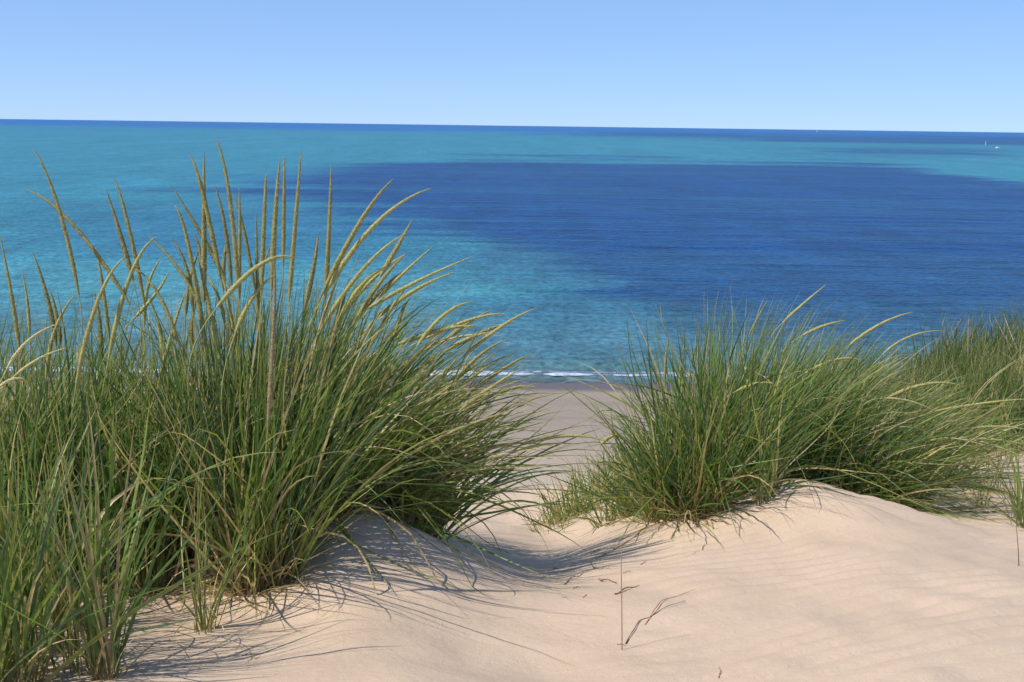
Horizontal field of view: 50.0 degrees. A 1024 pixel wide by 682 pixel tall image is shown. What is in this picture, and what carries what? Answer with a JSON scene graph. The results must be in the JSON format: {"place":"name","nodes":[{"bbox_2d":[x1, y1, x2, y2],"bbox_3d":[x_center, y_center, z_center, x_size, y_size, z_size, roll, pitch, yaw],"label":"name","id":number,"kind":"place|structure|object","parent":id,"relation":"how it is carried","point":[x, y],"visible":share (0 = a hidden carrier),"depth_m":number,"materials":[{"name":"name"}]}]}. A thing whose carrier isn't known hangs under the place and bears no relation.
{"place":"outdoors","nodes":[
{"label":"outdoors","id":0,"kind":"place"},
{"bbox_2d":[0,119,1023,384],"bbox_3d":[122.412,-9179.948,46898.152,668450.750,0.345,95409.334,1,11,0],"label":"water","id":1,"kind":"structure","parent":0,"point":[574,237],"depth_m":222.16,"materials":[{"name":"blue liquid"}]},
{"bbox_2d":[0,367,905,379],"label":"surf foam","id":2,"kind":"object","parent":1,"relation":"on","point":[558,373],"visible":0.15,"depth_m":89.16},
{"bbox_2d":[0,376,1023,681],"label":"sand dune","id":3,"kind":"structure","parent":0,"point":[806,588],"depth_m":2.97,"materials":[{"name":"beige sand"}]},
{"bbox_2d":[0,382,235,681],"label":"grass tussock","id":4,"kind":"object","parent":3,"relation":"on","point":[102,654],"depth_m":2.30,"materials":[{"name":"green plant"}]},
{"bbox_2d":[0,147,274,618],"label":"grass tussock","id":5,"kind":"object","parent":3,"relation":"on","point":[21,367],"depth_m":2.96,"materials":[{"name":"green plant"}]},
{"bbox_2d":[0,394,286,681],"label":"grass tussock","id":6,"kind":"object","parent":3,"relation":"on","point":[13,639],"depth_m":2.29,"materials":[{"name":"green plant"}]},
{"bbox_2d":[0,179,387,607],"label":"grass tussock","id":7,"kind":"object","parent":3,"relation":"on","point":[164,557],"depth_m":3.02,"materials":[{"name":"green plant"}]},
{"bbox_2d":[120,437,302,648],"bbox_3d":[-0.687,0.490,2.596,0.422,0.510,0.723,1,11,0],"label":"grass tussock","id":8,"kind":"object","parent":3,"relation":"on","point":[212,617],"depth_m":2.66,"materials":[{"name":"green plant"}]},
{"bbox_2d":[6,139,561,617],"bbox_3d":[-0.633,0.093,3.123,1.628,1.319,1.799,1,11,0],"label":"grass tussock","id":9,"kind":"object","parent":3,"relation":"on","point":[298,519],"depth_m":2.95,"materials":[{"name":"green plant"}]},
{"bbox_2d":[52,169,573,598],"bbox_3d":[-0.643,0.113,3.506,1.674,1.355,1.753,1,11,0],"label":"grass tussock","id":10,"kind":"object","parent":3,"relation":"on","point":[331,276],"depth_m":3.26,"materials":[{"name":"green plant"}]},
{"bbox_2d":[249,247,659,577],"bbox_3d":[-0.266,0.276,3.661,1.510,1.226,1.465,1,11,0],"label":"grass tussock","id":11,"kind":"object","parent":3,"relation":"on","point":[420,516],"depth_m":3.58,"materials":[{"name":"green plant"}]},
{"bbox_2d":[518,496,582,533],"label":"grass tussock","id":12,"kind":"object","parent":3,"relation":"on","point":[550,512],"depth_m":4.75,"materials":[{"name":"green plant"}]},
{"bbox_2d":[521,433,651,529],"bbox_3d":[0.472,0.625,5.091,0.813,0.488,1.441,3,11,13],"label":"grass tussock","id":13,"kind":"object","parent":3,"relation":"on","point":[587,504],"depth_m":4.99,"materials":[{"name":"green plant"}]},
{"bbox_2d":[621,549,622,649],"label":"dry stalk","id":14,"kind":"object","parent":3,"relation":"on","point":[621,603],"visible":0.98,"depth_m":2.63,"materials":[{"name":"brown plant"}]},
{"bbox_2d":[615,585,638,594],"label":"dry twig","id":15,"kind":"object","parent":3,"relation":"on","point":[624,588],"visible":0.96,"depth_m":3.17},
{"bbox_2d":[625,601,682,643],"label":"dry stalk","id":16,"kind":"object","parent":3,"relation":"on","point":[645,618],"visible":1,"depth_m":2.86,"materials":[{"name":"brown plant"}]},
{"bbox_2d":[645,589,695,623],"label":"dry stalk","id":17,"kind":"object","parent":3,"relation":"on","point":[662,600],"visible":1,"depth_m":2.97,"materials":[{"name":"brown plant"}]},
{"bbox_2d":[533,342,864,561],"bbox_3d":[0.709,0.418,4.186,1.242,0.880,1.378,6,12,27],"label":"grass tussock","id":18,"kind":"object","parent":3,"relation":"on","point":[691,498],"depth_m":4.11,"materials":[{"name":"green plant"}]},
{"bbox_2d":[515,271,967,552],"bbox_3d":[0.904,0.288,4.627,1.862,1.244,1.958,6,12,27],"label":"grass tussock","id":19,"kind":"object","parent":3,"relation":"on","point":[742,380],"depth_m":4.34,"materials":[{"name":"green plant"}]},
{"bbox_2d":[691,345,840,505],"bbox_3d":[0.964,0.313,4.055,0.607,0.623,0.382,-8,14,-37],"label":"grass tussock","id":20,"kind":"object","parent":3,"relation":"on","point":[769,474],"depth_m":4.05,"materials":[{"name":"green plant"}]},
{"bbox_2d":[648,286,1022,524],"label":"grass tussock","id":21,"kind":"object","parent":3,"relation":"on","point":[827,441],"depth_m":4.77,"materials":[{"name":"green plant"}]},
{"bbox_2d":[747,312,1023,523],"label":"grass tussock","id":22,"kind":"object","parent":3,"relation":"on","point":[963,445],"depth_m":4.72,"materials":[{"name":"green plant"}]},
{"bbox_2d":[937,409,1023,530],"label":"grass tussock","id":23,"kind":"object","parent":3,"relation":"on","point":[1019,514],"depth_m":4.44,"materials":[{"name":"green plant"}]},
{"bbox_2d":[960,461,1020,509],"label":"grass tussock","id":24,"kind":"object","parent":3,"relation":"on","point":[981,496],"depth_m":5.00,"materials":[{"name":"green plant"}]},
{"bbox_2d":[1016,527,1018,565],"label":"dry stalk","id":25,"kind":"object","parent":3,"relation":"on","point":[1018,547],"visible":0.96,"depth_m":3.51,"materials":[{"name":"beige plant"}]},
{"bbox_2d":[0,266,1023,466],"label":"dune grass","id":26,"kind":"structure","parent":0,"point":[985,368],"depth_m":8.96,"materials":[{"name":"green plant"}]},
{"bbox_2d":[0,0,1023,132],"label":"sky","id":27,"kind":"structure","parent":0,"point":[870,65],"materials":[{"name":"blue"}]}
]}

